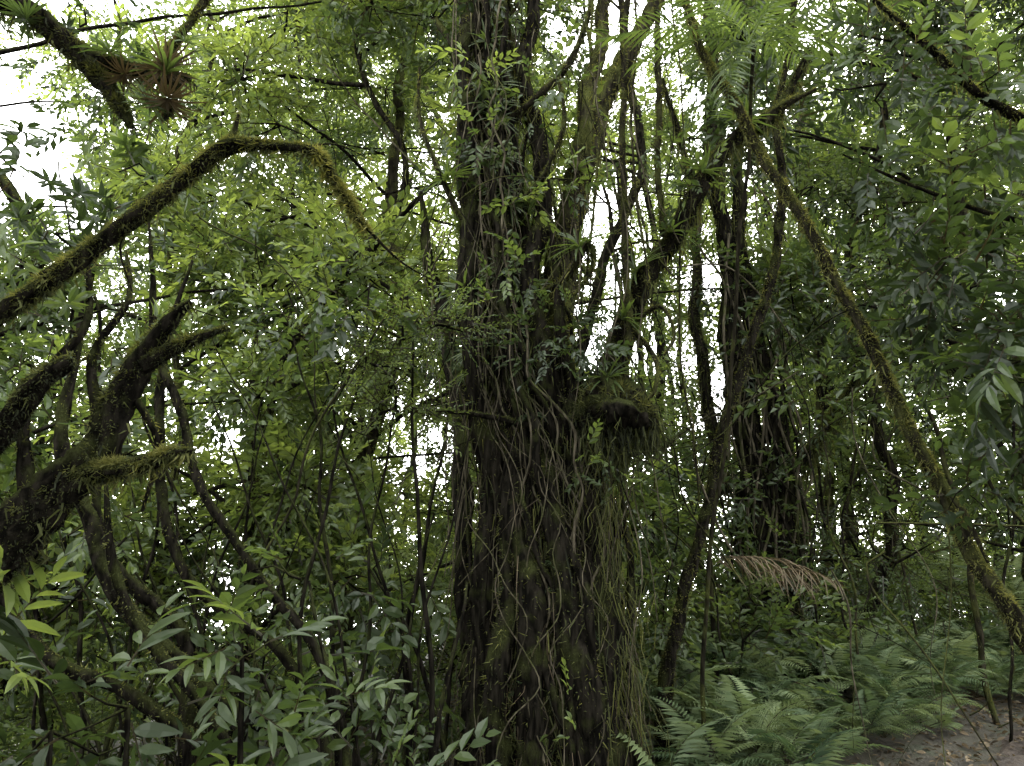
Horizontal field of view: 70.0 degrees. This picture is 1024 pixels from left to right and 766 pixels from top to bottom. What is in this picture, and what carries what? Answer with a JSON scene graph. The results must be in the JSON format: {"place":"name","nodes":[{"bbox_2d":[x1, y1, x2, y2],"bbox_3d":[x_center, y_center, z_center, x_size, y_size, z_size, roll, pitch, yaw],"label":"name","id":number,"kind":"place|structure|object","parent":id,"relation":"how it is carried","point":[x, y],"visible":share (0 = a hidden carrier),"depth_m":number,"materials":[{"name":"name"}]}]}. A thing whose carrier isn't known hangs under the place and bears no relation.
{"place":"outdoors","nodes":[
{"label":"outdoors","id":0,"kind":"place"},
{"bbox_2d":[0,0,1023,644],"label":"sky","id":1,"kind":"structure","parent":0,"point":[23,112],"materials":[{"name":"white"}]},
{"bbox_2d":[8,625,1023,765],"bbox_3d":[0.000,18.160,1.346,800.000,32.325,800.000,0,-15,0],"label":"ground","id":2,"kind":"structure","parent":0,"point":[917,742],"depth_m":6.68,"materials":[{"name":"soil"}]},
{"bbox_2d":[0,0,221,134],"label":"epiphyte laden tree","id":3,"kind":"object","parent":2,"relation":"on","point":[102,70],"visible":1,"depth_m":4.01,"materials":[{"name":"green plant"}]},
{"bbox_2d":[0,107,231,618],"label":"gnarled mossy tree","id":4,"kind":"object","parent":2,"relation":"on","point":[36,508],"visible":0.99,"depth_m":3.32,"materials":[{"name":"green plant"}]},
{"bbox_2d":[0,0,232,715],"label":"broadleaf tree","id":5,"kind":"object","parent":2,"relation":"on","point":[182,359],"visible":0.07,"depth_m":10.31,"materials":[{"name":"green plant"}]},
{"bbox_2d":[0,1,245,620],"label":"broadleaf tree","id":6,"kind":"object","parent":2,"relation":"on","point":[95,108],"visible":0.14,"depth_m":9.99,"materials":[{"name":"green plant"}]},
{"bbox_2d":[0,0,439,687],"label":"broadleaf tree","id":7,"kind":"object","parent":2,"relation":"on","point":[256,232],"visible":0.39,"depth_m":7.71,"materials":[{"name":"green plant"}]},
{"bbox_2d":[0,109,449,331],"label":"mossy leaning tree","id":8,"kind":"object","parent":2,"relation":"on","point":[52,278],"visible":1,"depth_m":3.31,"materials":[{"name":"green plant"}]},
{"bbox_2d":[0,187,497,765],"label":"arching stems","id":9,"kind":"object","parent":2,"relation":"on","point":[98,551],"visible":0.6,"depth_m":5.20,"materials":[{"name":"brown plant"}]},
{"bbox_2d":[0,546,501,765],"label":"leaved shrub","id":10,"kind":"object","parent":2,"relation":"on","point":[263,705],"visible":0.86,"depth_m":3.75,"materials":[{"name":"green plant"}]},
{"bbox_2d":[3,0,542,699],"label":"broadleaf tree","id":11,"kind":"object","parent":2,"relation":"on","point":[213,178],"visible":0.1,"depth_m":12.79,"materials":[{"name":"green plant"}]},
{"bbox_2d":[101,0,452,744],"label":"broadleaf tree","id":12,"kind":"object","parent":2,"relation":"on","point":[265,12],"visible":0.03,"depth_m":15.19,"materials":[{"name":"green plant"}]},
{"bbox_2d":[0,0,595,740],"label":"broadleaf tree","id":13,"kind":"object","parent":2,"relation":"on","point":[268,504],"visible":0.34,"depth_m":8.26,"materials":[{"name":"green plant"}]},
{"bbox_2d":[31,0,616,763],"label":"broadleaf tree","id":14,"kind":"object","parent":2,"relation":"on","point":[355,572],"visible":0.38,"depth_m":7.66,"materials":[{"name":"green plant"}]},
{"bbox_2d":[307,253,518,761],"bbox_3d":[-0.754,1.021,5.050,1.397,3.845,1.175,-11,-18,34],"label":"fine leaved sapling","id":15,"kind":"object","parent":2,"relation":"on","point":[409,359],"visible":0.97,"depth_m":5.29,"materials":[{"name":"green plant"}]},
{"bbox_2d":[48,0,865,722],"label":"broadleaf tree","id":16,"kind":"object","parent":2,"relation":"on","point":[132,182],"visible":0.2,"depth_m":8.84,"materials":[{"name":"green plant"}]},
{"bbox_2d":[0,423,1021,765],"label":"understory shrubs","id":17,"kind":"object","parent":2,"relation":"on","point":[18,717],"visible":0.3,"depth_m":7.82,"materials":[{"name":"green plant"}]},
{"bbox_2d":[0,67,1023,765],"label":"sapling stems","id":18,"kind":"object","parent":2,"relation":"on","point":[890,353],"visible":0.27,"depth_m":8.00,"materials":[{"name":"green plant"}]},
{"bbox_2d":[0,0,1023,762],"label":"distant forest","id":19,"kind":"object","parent":2,"relation":"on","point":[650,80],"visible":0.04,"depth_m":20.76,"materials":[{"name":"green plant"}]},
{"bbox_2d":[0,38,1023,765],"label":"tangled lianas","id":20,"kind":"object","parent":2,"relation":"on","point":[436,434],"visible":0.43,"depth_m":6.04,"materials":[{"name":"brown plant"}]},
{"bbox_2d":[261,0,811,541],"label":"broadleaf tree","id":21,"kind":"object","parent":2,"relation":"on","point":[617,230],"visible":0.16,"depth_m":12.73,"materials":[{"name":"green plant"}]},
{"bbox_2d":[239,0,871,679],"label":"broadleaf tree","id":22,"kind":"object","parent":2,"relation":"on","point":[439,528],"visible":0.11,"depth_m":13.31,"materials":[{"name":"green plant"}]},
{"bbox_2d":[335,0,818,765],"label":"strangler tree","id":23,"kind":"object","parent":2,"relation":"on","point":[547,674],"visible":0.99,"depth_m":5.69,"materials":[{"name":"brown plant"}]},
{"bbox_2d":[582,0,702,500],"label":"hanging vines","id":24,"kind":"object","parent":23,"relation":"hanging from","point":[622,109],"visible":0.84,"depth_m":6.29,"materials":[{"name":"brown plant"}]},
{"bbox_2d":[146,673,1023,765],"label":"leaf litter","id":25,"kind":"object","parent":2,"relation":"on","point":[986,743],"visible":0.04,"depth_m":6.83,"materials":[{"name":"brown plant"}]},
{"bbox_2d":[563,0,666,383],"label":"pale mossy tree","id":26,"kind":"object","parent":2,"relation":"on","point":[608,93],"visible":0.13,"depth_m":9.20,"materials":[{"name":"green plant"}]},
{"bbox_2d":[403,12,865,338],"bbox_3d":[2.759,-2.998,16.104,11.345,17.545,4.676,0,-15,0],"label":"broadleaf tree","id":27,"kind":"object","parent":2,"relation":"on","point":[666,201],"visible":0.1,"depth_m":16.07,"materials":[{"name":"green plant"}]},
{"bbox_2d":[425,535,1023,765],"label":"fern bed","id":28,"kind":"object","parent":2,"relation":"on","point":[903,674],"visible":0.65,"depth_m":6.57,"materials":[{"name":"green plant"}]},
{"bbox_2d":[652,0,854,765],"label":"slender leaning tree","id":29,"kind":"object","parent":2,"relation":"on","point":[667,673],"visible":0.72,"depth_m":6.58,"materials":[{"name":"brown plant"}]},
{"bbox_2d":[586,0,923,761],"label":"palm tree","id":30,"kind":"object","parent":2,"relation":"on","point":[748,42],"visible":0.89,"depth_m":5.94,"materials":[{"name":"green plant"}]},
{"bbox_2d":[710,555,852,681],"bbox_3d":[2.487,2.485,6.601,0.760,1.820,1.333,12,-19,-38],"label":"dead palm frond","id":31,"kind":"object","parent":2,"relation":"on","point":[780,570],"visible":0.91,"depth_m":6.83,"materials":[{"name":"brown plant"}]},
{"bbox_2d":[660,0,908,677],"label":"vine covered tree","id":32,"kind":"object","parent":2,"relation":"on","point":[770,492],"visible":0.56,"depth_m":8.99,"materials":[{"name":"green plant"}]},
{"bbox_2d":[632,0,1004,675],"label":"broadleaf tree","id":33,"kind":"object","parent":2,"relation":"on","point":[874,434],"visible":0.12,"depth_m":10.62,"materials":[{"name":"green plant"}]},
{"bbox_2d":[627,0,1023,559],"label":"broadleaf tree","id":34,"kind":"object","parent":2,"relation":"on","point":[883,489],"visible":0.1,"depth_m":12.53,"materials":[{"name":"green plant"}]},
{"bbox_2d":[632,17,1019,595],"bbox_3d":[6.737,-3.201,15.601,9.341,17.544,4.892,-5,-16,19],"label":"broadleaf tree","id":35,"kind":"object","parent":2,"relation":"on","point":[705,327],"visible":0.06,"depth_m":14.99,"materials":[{"name":"green plant"}]},
{"bbox_2d":[648,0,1023,593],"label":"broadleaf tree","id":36,"kind":"object","parent":2,"relation":"on","point":[809,101],"visible":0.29,"depth_m":8.95,"materials":[{"name":"green plant"}]},
{"bbox_2d":[679,0,1023,676],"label":"mossy diagonal tree","id":37,"kind":"object","parent":2,"relation":"on","point":[977,562],"visible":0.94,"depth_m":5.20,"materials":[{"name":"green plant"}]},
{"bbox_2d":[719,0,1022,620],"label":"broadleaf tree","id":38,"kind":"object","parent":2,"relation":"on","point":[804,175],"visible":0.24,"depth_m":12.03,"materials":[{"name":"green plant"}]},
{"bbox_2d":[730,5,1023,609],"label":"broadleaf tree","id":39,"kind":"object","parent":2,"relation":"on","point":[997,544],"visible":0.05,"depth_m":11.12,"materials":[{"name":"green plant"}]},
{"bbox_2d":[797,0,1023,546],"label":"broad leaved tree","id":40,"kind":"object","parent":2,"relation":"on","point":[979,357],"visible":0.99,"depth_m":4.51,"materials":[{"name":"green plant"}]},
{"bbox_2d":[883,0,1023,480],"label":"broadleaf tree","id":41,"kind":"object","parent":2,"relation":"on","point":[988,73],"visible":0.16,"depth_m":10.64,"materials":[{"name":"green plant"}]},
{"bbox_2d":[986,727,1023,765],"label":"dirt path","id":42,"kind":"structure","parent":0,"point":[1017,750],"depth_m":6.48,"materials":[{"name":"brown soil"}]}
]}

